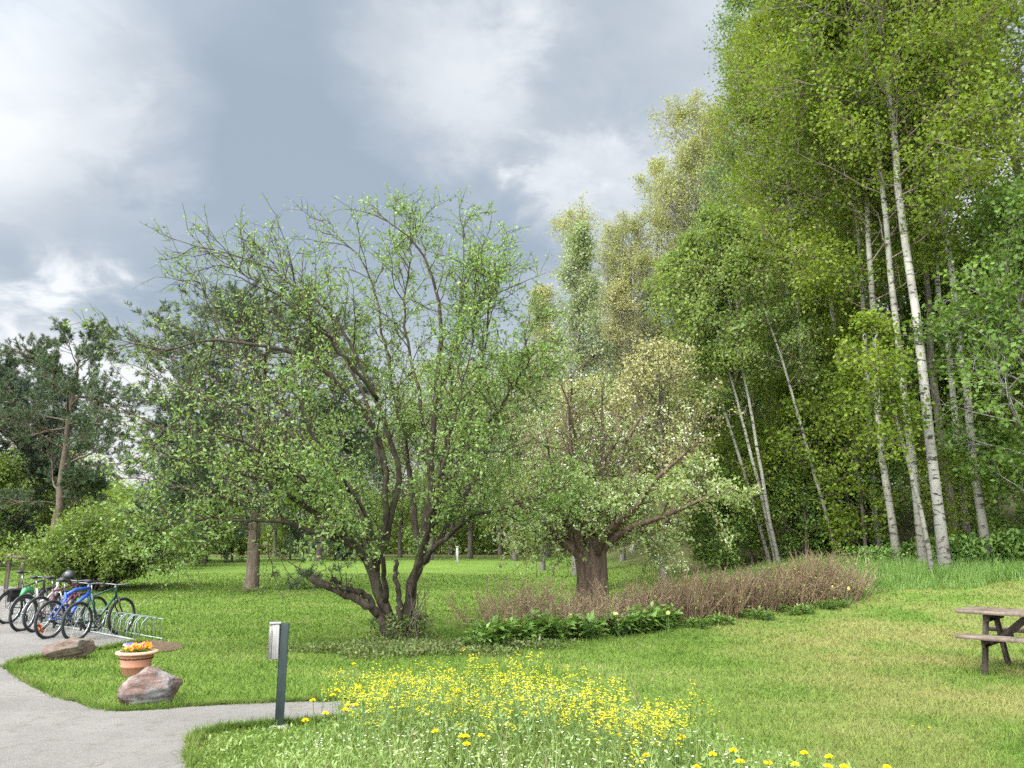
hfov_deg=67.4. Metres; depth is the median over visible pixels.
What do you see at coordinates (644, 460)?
lawn edge tree
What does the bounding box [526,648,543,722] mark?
mustard plant
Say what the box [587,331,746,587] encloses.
blossoming tree
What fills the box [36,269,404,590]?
pine tree
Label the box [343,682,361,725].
mustard plant
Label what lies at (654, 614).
leafy plant
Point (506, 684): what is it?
mustard plant
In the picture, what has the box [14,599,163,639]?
bicycle rack
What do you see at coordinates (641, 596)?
twig bush
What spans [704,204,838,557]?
leaning birch
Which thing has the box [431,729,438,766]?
dandelion
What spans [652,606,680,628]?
leafy plant
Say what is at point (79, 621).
bicycle
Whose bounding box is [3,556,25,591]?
wooden frame
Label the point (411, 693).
mustard plant
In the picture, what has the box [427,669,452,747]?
mustard plant
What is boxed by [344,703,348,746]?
dandelion
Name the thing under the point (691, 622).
leafy plant
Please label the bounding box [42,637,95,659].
boulder
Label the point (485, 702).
mustard plant
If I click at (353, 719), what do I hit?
mustard plant
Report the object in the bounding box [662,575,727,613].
twig bush
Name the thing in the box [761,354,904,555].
sapling
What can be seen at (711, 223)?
leaning birch
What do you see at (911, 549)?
nettle clump
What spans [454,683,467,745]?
mustard plant
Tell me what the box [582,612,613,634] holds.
leafy plant
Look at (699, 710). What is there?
mustard plant
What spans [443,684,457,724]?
mustard plant
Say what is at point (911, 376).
woodland tree
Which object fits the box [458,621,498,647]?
leafy plant
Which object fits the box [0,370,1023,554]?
wood
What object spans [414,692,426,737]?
mustard plant
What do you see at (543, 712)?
mustard plant
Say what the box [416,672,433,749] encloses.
mustard plant
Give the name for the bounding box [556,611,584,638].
leafy plant
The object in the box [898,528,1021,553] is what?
nettle clump
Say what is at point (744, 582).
twig bush
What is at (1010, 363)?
woodland tree
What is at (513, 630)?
leafy plant
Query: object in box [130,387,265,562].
pine tree
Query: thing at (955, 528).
sapling
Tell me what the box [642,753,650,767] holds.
dandelion
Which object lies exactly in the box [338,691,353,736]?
mustard plant
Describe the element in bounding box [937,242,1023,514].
woodland tree
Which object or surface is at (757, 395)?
woodland tree
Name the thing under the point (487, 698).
mustard plant
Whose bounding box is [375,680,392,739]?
mustard plant
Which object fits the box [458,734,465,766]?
dandelion
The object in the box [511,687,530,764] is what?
mustard plant
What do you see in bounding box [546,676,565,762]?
mustard plant
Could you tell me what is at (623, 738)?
mustard plant
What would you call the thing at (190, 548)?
bush
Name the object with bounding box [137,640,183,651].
soil patch
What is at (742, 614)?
leafy plant
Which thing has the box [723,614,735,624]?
leafy plant
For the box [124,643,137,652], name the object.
pansy
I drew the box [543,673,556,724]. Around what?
mustard plant
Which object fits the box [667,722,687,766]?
mustard plant
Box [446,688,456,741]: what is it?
mustard plant
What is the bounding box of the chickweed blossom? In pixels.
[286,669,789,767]
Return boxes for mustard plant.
[317,686,330,732]
[327,686,346,742]
[329,670,337,707]
[333,670,344,706]
[337,673,350,737]
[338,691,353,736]
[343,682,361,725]
[345,683,373,766]
[346,687,365,762]
[346,688,352,742]
[349,699,362,745]
[350,666,356,698]
[351,686,365,756]
[353,685,373,757]
[353,692,379,753]
[355,661,380,720]
[359,671,369,717]
[364,692,385,759]
[366,689,384,757]
[369,667,383,714]
[371,684,395,766]
[373,681,384,716]
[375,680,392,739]
[375,685,395,753]
[377,668,402,745]
[379,676,397,737]
[382,681,396,721]
[387,669,398,729]
[390,666,408,733]
[394,680,423,765]
[396,672,413,732]
[400,675,409,725]
[400,677,420,764]
[401,663,416,724]
[401,681,422,748]
[404,677,419,736]
[411,690,423,738]
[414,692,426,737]
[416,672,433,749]
[416,681,434,744]
[420,658,439,730]
[422,662,441,726]
[423,682,440,755]
[424,676,438,742]
[426,693,443,766]
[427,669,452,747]
[430,676,448,739]
[431,686,444,746]
[433,667,445,751]
[438,668,453,727]
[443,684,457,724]
[446,661,453,732]
[446,678,463,765]
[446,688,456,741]
[449,672,469,744]
[449,677,467,748]
[451,672,471,723]
[451,696,469,749]
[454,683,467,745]
[456,691,474,763]
[461,649,477,702]
[465,657,477,733]
[467,658,495,708]
[469,685,479,738]
[470,655,481,716]
[471,692,485,753]
[471,701,486,762]
[475,664,490,729]
[480,679,498,734]
[480,701,497,766]
[482,667,494,707]
[485,711,508,767]
[489,692,501,767]
[491,665,512,734]
[491,669,507,731]
[493,668,515,750]
[493,672,506,722]
[493,693,517,767]
[502,678,515,737]
[504,660,518,733]
[505,674,520,720]
[505,675,519,745]
[507,657,521,723]
[510,673,520,759]
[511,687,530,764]
[512,657,530,723]
[519,663,534,715]
[520,676,536,735]
[521,677,541,765]
[521,687,536,767]
[522,682,532,752]
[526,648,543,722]
[530,666,541,712]
[531,678,557,747]
[534,682,545,764]
[536,681,551,762]
[537,690,562,760]
[539,664,549,706]
[539,678,566,766]
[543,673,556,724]
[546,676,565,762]
[550,682,568,738]
[551,681,557,739]
[554,670,568,718]
[557,708,571,764]
[559,682,577,739]
[561,693,582,767]
[565,666,577,741]
[565,700,580,766]
[566,694,581,751]
[568,668,585,726]
[577,690,586,737]
[579,689,595,766]
[580,673,600,740]
[580,700,595,754]
[581,689,597,762]
[582,666,599,746]
[582,698,607,767]
[586,688,604,745]
[588,681,602,760]
[588,691,607,739]
[593,700,611,750]
[593,712,614,767]
[594,677,615,765]
[597,693,624,765]
[599,692,631,767]
[599,707,617,762]
[606,723,620,767]
[609,692,627,767]
[610,674,624,755]
[611,710,632,767]
[613,678,630,764]
[616,720,636,767]
[618,694,628,759]
[626,723,646,767]
[629,733,656,767]
[630,706,647,763]
[630,712,642,751]
[633,724,645,760]
[634,713,650,766]
[639,698,657,765]
[642,699,657,764]
[644,699,682,767]
[645,707,665,767]
[648,717,667,764]
[650,702,668,755]
[650,716,667,767]
[653,711,672,763]
[655,705,688,764]
[657,696,667,751]
[663,706,677,751]
[663,706,681,750]
[666,703,687,765]
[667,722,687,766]
[670,700,685,755]
[673,719,690,765]
[686,683,699,757]
[691,693,719,765]
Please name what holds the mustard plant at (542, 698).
on the lawn at (480, 563)
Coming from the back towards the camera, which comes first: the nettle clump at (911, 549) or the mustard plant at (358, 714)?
the nettle clump at (911, 549)
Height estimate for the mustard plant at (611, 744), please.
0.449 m
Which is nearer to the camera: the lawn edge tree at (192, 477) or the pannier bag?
the pannier bag
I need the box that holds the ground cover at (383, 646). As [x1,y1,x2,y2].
[231,586,612,660]
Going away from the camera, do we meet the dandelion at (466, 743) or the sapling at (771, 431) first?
the dandelion at (466, 743)
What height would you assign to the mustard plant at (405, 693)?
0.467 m
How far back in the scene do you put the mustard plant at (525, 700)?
5.42 m
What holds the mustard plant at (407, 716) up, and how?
on the lawn at (480, 563)
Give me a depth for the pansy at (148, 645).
9.68 m
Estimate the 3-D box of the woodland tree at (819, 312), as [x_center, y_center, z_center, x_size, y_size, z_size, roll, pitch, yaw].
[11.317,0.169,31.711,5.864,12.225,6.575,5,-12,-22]
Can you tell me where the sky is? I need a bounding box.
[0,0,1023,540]
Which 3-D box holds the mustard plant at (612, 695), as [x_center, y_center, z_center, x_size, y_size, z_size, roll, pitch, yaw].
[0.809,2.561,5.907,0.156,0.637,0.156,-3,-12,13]
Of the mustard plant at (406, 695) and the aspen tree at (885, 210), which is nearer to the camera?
the mustard plant at (406, 695)
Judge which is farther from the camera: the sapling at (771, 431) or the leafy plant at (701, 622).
the sapling at (771, 431)
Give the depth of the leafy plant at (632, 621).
13.50 m
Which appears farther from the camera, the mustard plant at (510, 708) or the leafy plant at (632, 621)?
the leafy plant at (632, 621)
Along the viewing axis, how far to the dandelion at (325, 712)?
6.05 m
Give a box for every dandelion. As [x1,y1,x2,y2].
[302,718,308,764]
[310,698,316,737]
[320,711,328,744]
[330,693,338,721]
[334,688,339,717]
[342,707,351,742]
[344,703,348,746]
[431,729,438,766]
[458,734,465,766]
[463,741,470,767]
[464,734,469,762]
[476,733,484,767]
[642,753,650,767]
[729,748,737,763]
[801,750,807,766]
[825,754,833,764]
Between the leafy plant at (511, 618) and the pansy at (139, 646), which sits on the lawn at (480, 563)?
the leafy plant at (511, 618)
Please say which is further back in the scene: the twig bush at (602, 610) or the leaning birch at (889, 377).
the leaning birch at (889, 377)
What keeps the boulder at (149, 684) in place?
on the lawn at (480, 563)
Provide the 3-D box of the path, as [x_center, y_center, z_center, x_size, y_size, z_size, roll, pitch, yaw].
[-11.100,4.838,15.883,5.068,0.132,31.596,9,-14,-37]
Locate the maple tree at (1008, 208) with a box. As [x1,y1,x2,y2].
[885,169,1023,509]
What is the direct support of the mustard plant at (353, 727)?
on the lawn at (480, 563)
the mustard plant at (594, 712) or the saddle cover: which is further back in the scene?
the saddle cover
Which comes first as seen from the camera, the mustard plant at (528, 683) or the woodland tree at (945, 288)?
the mustard plant at (528, 683)
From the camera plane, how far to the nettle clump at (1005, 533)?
21.16 m
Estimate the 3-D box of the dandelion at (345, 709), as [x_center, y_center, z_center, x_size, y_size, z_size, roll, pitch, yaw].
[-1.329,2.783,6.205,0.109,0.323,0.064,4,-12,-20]
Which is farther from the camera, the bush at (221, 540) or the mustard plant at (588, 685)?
the bush at (221, 540)
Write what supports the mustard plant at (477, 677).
on the lawn at (480, 563)
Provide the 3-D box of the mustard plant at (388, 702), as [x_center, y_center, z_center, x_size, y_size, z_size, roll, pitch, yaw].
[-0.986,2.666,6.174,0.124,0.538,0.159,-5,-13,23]
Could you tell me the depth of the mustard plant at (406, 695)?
6.66 m
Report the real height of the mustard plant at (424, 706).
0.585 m
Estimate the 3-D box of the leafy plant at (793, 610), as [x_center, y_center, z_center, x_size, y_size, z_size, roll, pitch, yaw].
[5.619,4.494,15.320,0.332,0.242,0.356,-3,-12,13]
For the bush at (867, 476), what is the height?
4.443 m
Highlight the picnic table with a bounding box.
[955,606,1023,674]
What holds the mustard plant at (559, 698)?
on the lawn at (480, 563)
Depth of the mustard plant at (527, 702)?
6.18 m
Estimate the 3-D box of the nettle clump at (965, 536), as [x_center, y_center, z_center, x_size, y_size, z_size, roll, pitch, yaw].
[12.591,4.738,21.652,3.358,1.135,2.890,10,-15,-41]
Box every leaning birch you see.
[640,245,771,564]
[657,223,775,560]
[672,193,793,563]
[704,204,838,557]
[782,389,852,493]
[822,303,934,572]
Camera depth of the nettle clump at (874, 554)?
21.14 m
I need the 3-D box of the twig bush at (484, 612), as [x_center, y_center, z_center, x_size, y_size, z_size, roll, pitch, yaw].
[-0.262,3.860,13.100,1.965,1.041,1.875,0,-12,0]
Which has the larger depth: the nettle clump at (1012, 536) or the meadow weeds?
the nettle clump at (1012, 536)
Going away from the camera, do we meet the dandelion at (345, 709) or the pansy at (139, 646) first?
the dandelion at (345, 709)
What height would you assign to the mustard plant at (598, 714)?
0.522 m
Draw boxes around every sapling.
[647,375,776,564]
[712,429,784,564]
[722,363,845,557]
[742,389,858,557]
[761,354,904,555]
[777,366,921,557]
[821,346,950,546]
[908,436,1005,552]
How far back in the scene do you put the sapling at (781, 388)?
25.52 m
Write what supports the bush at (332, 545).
on the lawn at (480, 563)
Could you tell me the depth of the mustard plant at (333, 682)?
7.67 m
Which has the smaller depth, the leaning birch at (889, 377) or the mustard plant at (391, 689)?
the mustard plant at (391, 689)
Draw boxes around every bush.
[0,448,44,567]
[14,464,98,563]
[147,489,211,569]
[176,475,245,565]
[208,478,275,561]
[270,495,314,559]
[313,507,351,558]
[433,578,553,640]
[467,569,569,622]
[488,579,590,622]
[495,578,615,637]
[532,595,630,635]
[540,576,607,614]
[566,595,648,618]
[575,577,668,617]
[588,578,686,613]
[617,577,703,608]
[645,565,740,622]
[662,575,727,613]
[669,456,764,572]
[672,562,760,618]
[705,564,786,609]
[717,563,812,612]
[740,552,819,605]
[757,453,852,559]
[761,564,843,608]
[775,546,859,599]
[790,566,874,605]
[794,548,887,599]
[797,429,922,557]
[931,413,1023,555]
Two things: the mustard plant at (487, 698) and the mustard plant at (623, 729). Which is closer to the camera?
the mustard plant at (623, 729)
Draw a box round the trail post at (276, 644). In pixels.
[267,621,289,728]
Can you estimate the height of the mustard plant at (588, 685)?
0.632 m
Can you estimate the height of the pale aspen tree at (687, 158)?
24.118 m
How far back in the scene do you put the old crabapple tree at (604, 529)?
16.84 m
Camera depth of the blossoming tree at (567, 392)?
23.87 m
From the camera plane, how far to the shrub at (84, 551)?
24.00 m
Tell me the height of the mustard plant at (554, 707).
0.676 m
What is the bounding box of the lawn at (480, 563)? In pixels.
[0,485,1023,767]
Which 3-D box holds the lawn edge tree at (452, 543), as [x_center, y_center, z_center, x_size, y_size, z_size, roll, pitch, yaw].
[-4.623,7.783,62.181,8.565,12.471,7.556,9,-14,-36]
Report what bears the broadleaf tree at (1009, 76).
on the lawn at (480, 563)
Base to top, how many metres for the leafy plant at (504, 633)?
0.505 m
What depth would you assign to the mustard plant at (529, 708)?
5.58 m
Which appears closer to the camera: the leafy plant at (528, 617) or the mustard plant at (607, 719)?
the mustard plant at (607, 719)
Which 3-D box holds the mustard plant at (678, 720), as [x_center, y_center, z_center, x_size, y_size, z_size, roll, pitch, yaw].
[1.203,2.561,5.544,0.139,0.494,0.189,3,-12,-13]
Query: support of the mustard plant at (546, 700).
on the lawn at (480, 563)
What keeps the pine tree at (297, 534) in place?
on the lawn at (480, 563)
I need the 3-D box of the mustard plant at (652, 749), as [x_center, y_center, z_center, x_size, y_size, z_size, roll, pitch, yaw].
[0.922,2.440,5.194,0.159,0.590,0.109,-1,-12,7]
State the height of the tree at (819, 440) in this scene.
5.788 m
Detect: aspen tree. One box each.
[546,155,715,526]
[575,205,675,551]
[636,87,752,391]
[675,118,807,497]
[688,0,898,549]
[701,0,924,444]
[719,0,1022,561]
[731,0,1002,553]
[733,0,1022,562]
[764,0,1023,534]
[780,75,958,527]
[808,0,1023,561]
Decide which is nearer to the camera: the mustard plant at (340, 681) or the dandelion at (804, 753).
the dandelion at (804, 753)
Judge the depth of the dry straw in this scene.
5.21 m
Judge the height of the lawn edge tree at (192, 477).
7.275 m
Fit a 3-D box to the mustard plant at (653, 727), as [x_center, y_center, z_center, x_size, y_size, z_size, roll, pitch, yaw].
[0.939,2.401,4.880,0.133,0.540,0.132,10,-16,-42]
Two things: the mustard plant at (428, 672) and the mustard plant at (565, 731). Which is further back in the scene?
the mustard plant at (428, 672)
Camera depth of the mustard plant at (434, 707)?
6.08 m
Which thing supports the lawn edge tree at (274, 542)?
on the lawn at (480, 563)
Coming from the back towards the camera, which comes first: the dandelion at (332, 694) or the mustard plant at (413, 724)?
the dandelion at (332, 694)
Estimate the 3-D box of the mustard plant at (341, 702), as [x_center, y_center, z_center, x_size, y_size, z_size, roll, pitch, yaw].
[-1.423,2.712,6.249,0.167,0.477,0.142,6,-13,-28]
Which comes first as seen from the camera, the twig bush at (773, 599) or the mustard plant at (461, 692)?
the mustard plant at (461, 692)
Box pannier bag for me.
[7,589,21,601]
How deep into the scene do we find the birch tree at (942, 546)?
20.94 m
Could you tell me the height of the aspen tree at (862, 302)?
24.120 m
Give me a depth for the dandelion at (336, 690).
6.99 m
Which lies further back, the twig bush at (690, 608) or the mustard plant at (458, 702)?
the twig bush at (690, 608)
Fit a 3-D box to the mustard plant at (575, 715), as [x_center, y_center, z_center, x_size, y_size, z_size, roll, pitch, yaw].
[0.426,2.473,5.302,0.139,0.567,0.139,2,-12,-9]
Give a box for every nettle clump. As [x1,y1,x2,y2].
[833,544,916,564]
[879,541,971,564]
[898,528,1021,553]
[901,532,1019,563]
[905,535,1023,566]
[947,530,1023,560]
[962,530,1023,563]
[970,523,1023,532]
[990,527,1023,561]
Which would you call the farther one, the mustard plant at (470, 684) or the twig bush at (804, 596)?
the twig bush at (804, 596)
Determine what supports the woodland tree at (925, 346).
on the lawn at (480, 563)
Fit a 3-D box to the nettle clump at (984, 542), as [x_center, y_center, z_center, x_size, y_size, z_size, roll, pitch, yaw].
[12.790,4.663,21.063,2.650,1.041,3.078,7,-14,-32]
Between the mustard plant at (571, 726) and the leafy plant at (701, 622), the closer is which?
the mustard plant at (571, 726)
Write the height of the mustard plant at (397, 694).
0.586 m
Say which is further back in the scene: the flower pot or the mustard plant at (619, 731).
the flower pot
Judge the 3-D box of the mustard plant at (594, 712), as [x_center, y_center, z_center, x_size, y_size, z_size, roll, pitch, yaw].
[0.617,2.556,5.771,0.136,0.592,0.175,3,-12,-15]
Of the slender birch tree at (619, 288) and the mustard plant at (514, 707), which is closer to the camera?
the mustard plant at (514, 707)
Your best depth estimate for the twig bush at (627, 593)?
15.15 m
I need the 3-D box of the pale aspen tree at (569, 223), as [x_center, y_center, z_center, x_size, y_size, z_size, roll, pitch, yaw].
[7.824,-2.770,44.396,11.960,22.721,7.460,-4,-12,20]
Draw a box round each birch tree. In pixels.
[500,282,582,570]
[525,218,623,574]
[584,275,661,560]
[715,0,1023,568]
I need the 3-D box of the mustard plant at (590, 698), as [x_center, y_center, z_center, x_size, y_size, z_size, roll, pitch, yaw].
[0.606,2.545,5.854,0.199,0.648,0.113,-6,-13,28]
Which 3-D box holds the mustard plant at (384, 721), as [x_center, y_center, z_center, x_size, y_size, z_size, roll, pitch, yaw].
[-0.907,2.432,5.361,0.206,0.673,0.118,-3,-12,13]
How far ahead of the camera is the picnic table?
9.87 m
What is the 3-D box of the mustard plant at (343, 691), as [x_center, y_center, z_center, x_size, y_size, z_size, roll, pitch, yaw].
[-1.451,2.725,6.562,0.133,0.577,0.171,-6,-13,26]
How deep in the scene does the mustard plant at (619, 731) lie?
5.11 m
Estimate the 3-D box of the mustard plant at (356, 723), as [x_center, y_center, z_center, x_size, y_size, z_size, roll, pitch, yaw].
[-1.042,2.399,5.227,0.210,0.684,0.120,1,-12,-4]
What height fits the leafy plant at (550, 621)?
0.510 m
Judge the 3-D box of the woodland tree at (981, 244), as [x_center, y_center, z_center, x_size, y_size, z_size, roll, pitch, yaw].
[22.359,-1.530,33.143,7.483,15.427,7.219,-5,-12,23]
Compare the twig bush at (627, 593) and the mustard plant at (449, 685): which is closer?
the mustard plant at (449, 685)
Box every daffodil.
[612,612,623,635]
[666,611,673,633]
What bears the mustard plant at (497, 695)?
on the lawn at (480, 563)
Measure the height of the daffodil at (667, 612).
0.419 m
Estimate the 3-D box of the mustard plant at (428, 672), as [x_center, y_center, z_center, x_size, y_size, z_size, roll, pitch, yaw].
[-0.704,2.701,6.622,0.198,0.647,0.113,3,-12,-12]
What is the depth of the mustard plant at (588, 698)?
5.57 m
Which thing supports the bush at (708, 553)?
on the lawn at (480, 563)
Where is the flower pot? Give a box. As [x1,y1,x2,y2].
[115,648,158,676]
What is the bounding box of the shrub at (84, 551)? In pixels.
[0,495,192,591]
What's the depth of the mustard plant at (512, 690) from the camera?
6.79 m
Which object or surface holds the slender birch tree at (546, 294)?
on the lawn at (480, 563)
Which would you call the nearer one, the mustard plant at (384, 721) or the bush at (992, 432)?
the mustard plant at (384, 721)
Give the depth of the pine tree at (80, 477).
33.49 m
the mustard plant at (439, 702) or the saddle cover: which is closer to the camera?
the mustard plant at (439, 702)
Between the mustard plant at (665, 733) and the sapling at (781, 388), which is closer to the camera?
the mustard plant at (665, 733)
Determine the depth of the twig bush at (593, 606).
13.69 m
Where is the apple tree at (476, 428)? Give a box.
[62,182,605,641]
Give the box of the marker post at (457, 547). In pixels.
[456,546,458,561]
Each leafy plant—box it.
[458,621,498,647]
[462,612,511,642]
[474,615,520,647]
[488,616,519,634]
[492,614,527,640]
[502,618,536,641]
[507,607,548,637]
[518,611,565,639]
[523,620,548,640]
[535,610,578,639]
[535,616,566,640]
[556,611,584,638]
[572,609,609,639]
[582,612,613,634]
[595,611,618,633]
[601,612,629,634]
[604,607,639,635]
[622,612,643,632]
[627,611,655,632]
[628,601,665,632]
[634,601,671,628]
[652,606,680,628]
[662,603,684,626]
[682,616,698,626]
[694,615,710,628]
[707,611,725,624]
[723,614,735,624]
[734,608,748,617]
[745,606,762,618]
[758,607,777,620]
[776,603,786,611]
[785,603,802,615]
[799,602,814,613]
[812,599,825,608]
[824,597,840,609]
[840,599,850,607]
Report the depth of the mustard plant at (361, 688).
6.66 m
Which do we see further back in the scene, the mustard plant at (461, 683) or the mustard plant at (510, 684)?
the mustard plant at (510, 684)
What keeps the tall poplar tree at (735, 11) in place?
on the lawn at (480, 563)
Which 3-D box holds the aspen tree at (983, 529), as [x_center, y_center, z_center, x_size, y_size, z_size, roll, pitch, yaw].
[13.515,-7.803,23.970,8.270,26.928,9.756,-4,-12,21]
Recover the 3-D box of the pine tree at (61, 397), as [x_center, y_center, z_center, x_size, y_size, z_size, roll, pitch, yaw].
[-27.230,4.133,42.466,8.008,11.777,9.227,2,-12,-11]
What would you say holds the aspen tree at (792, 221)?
on the lawn at (480, 563)
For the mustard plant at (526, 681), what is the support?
on the lawn at (480, 563)
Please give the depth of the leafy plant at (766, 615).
14.91 m
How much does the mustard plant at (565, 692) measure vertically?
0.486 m
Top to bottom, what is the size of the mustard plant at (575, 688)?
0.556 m
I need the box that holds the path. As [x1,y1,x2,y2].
[0,586,354,767]
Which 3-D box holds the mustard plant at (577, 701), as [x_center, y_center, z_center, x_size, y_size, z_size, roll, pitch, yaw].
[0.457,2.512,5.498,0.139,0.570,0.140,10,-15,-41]
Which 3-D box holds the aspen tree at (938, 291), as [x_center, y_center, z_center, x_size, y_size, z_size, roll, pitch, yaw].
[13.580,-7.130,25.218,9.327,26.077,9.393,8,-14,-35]
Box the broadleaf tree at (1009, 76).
[893,1,1023,383]
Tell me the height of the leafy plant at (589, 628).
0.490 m
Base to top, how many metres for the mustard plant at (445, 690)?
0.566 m
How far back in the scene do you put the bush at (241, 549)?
43.02 m
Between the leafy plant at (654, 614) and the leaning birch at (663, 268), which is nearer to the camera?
the leafy plant at (654, 614)
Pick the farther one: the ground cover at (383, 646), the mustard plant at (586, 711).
the ground cover at (383, 646)
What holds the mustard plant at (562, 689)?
on the lawn at (480, 563)
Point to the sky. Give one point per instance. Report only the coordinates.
(116, 116)
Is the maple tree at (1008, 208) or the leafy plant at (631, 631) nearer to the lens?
the leafy plant at (631, 631)
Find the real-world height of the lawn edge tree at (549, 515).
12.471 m
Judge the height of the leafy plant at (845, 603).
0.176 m
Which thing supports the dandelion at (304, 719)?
on the lawn at (480, 563)
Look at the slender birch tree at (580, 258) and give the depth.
33.09 m
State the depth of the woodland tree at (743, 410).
32.67 m
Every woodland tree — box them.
[652,353,746,538]
[666,330,779,498]
[696,311,811,548]
[732,254,859,518]
[743,222,902,432]
[771,293,939,526]
[858,230,978,493]
[878,233,1023,530]
[886,218,1006,423]
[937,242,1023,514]
[938,178,1023,442]
[969,225,1023,427]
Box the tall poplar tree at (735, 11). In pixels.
[688,0,833,373]
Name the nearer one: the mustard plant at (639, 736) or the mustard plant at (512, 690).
the mustard plant at (639, 736)
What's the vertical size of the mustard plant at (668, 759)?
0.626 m
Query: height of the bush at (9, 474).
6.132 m
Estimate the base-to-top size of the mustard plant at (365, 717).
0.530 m
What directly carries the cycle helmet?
hanging from the bicycle at (29, 597)
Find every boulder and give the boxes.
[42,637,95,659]
[117,666,182,706]
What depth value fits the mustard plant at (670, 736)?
5.34 m
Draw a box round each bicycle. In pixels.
[0,570,60,623]
[8,575,74,631]
[22,576,94,632]
[34,578,107,638]
[61,579,134,638]
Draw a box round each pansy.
[121,642,131,652]
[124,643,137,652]
[128,642,144,652]
[140,642,153,651]
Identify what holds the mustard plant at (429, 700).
on the lawn at (480, 563)
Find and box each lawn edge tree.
[155,449,241,533]
[214,449,248,557]
[250,427,294,555]
[284,441,351,556]
[323,397,398,556]
[361,395,458,557]
[372,355,485,559]
[419,415,495,554]
[420,360,530,558]
[456,359,559,560]
[468,413,534,554]
[497,360,560,556]
[510,414,565,553]
[606,361,672,537]
[608,332,734,527]
[657,329,743,459]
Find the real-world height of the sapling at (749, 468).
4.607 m
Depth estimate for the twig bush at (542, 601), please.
14.47 m
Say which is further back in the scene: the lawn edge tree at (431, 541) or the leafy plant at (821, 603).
the lawn edge tree at (431, 541)
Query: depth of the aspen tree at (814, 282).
22.92 m
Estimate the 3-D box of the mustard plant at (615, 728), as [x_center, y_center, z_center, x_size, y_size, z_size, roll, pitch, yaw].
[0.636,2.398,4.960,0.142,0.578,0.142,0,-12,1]
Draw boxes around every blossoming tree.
[524,373,649,558]
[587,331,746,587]
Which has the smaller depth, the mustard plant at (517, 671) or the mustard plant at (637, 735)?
the mustard plant at (637, 735)
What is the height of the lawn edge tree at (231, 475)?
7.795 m
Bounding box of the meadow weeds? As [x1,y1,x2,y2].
[180,666,859,767]
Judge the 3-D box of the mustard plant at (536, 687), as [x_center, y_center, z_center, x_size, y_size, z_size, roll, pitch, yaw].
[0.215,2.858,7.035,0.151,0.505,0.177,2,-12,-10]
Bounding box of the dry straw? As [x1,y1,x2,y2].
[326,676,824,767]
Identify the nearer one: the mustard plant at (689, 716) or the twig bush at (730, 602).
the mustard plant at (689, 716)
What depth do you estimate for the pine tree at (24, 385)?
38.75 m
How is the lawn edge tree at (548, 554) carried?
on the lawn at (480, 563)
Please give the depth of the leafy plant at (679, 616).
14.63 m
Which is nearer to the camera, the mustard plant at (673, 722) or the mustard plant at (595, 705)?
the mustard plant at (673, 722)
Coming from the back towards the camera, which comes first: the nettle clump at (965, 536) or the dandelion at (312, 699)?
the nettle clump at (965, 536)
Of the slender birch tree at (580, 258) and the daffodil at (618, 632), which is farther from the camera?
the slender birch tree at (580, 258)
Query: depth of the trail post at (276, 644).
7.00 m
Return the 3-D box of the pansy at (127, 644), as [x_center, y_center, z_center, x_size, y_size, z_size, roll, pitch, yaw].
[-4.819,3.326,9.643,0.195,0.162,0.158,-9,-15,38]
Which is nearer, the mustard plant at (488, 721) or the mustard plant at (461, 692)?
the mustard plant at (488, 721)
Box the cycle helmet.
[62,570,75,583]
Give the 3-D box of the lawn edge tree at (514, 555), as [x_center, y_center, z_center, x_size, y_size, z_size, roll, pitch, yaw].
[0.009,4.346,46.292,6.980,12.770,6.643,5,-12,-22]
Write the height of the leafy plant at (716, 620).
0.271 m
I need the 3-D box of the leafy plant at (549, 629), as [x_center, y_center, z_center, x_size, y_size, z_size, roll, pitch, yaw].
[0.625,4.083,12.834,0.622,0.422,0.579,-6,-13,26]
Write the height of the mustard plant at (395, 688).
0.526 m
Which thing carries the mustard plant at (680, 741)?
on the lawn at (480, 563)
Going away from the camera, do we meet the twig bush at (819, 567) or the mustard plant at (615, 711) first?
the mustard plant at (615, 711)
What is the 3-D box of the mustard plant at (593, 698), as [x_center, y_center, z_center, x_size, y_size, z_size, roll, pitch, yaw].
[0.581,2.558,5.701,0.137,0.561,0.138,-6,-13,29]
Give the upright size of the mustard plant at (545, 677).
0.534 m
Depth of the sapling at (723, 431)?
26.32 m
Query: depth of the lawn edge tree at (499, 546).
60.80 m
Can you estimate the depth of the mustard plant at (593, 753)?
5.00 m
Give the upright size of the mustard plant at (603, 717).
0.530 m
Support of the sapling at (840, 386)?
on the lawn at (480, 563)
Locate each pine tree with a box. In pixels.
[0,316,163,572]
[0,353,91,563]
[0,362,80,563]
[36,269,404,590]
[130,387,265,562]
[268,399,383,560]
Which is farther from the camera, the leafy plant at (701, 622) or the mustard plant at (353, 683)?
the leafy plant at (701, 622)
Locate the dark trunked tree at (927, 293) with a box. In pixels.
[763,0,1023,529]
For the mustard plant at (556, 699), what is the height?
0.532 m
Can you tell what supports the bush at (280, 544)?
on the lawn at (480, 563)
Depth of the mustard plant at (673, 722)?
4.95 m
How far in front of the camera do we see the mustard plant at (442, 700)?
6.01 m
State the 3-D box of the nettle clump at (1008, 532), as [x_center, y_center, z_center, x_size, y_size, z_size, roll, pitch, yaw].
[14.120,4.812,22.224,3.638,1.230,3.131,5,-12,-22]
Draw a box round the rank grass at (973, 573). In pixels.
[686,549,1023,609]
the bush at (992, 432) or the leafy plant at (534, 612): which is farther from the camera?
the bush at (992, 432)
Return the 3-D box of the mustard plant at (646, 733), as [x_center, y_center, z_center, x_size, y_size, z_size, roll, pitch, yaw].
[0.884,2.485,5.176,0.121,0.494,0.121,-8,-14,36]
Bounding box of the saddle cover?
[19,585,34,595]
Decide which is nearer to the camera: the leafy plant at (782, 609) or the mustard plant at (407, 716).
the mustard plant at (407, 716)
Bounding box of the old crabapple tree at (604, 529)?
[465,340,763,612]

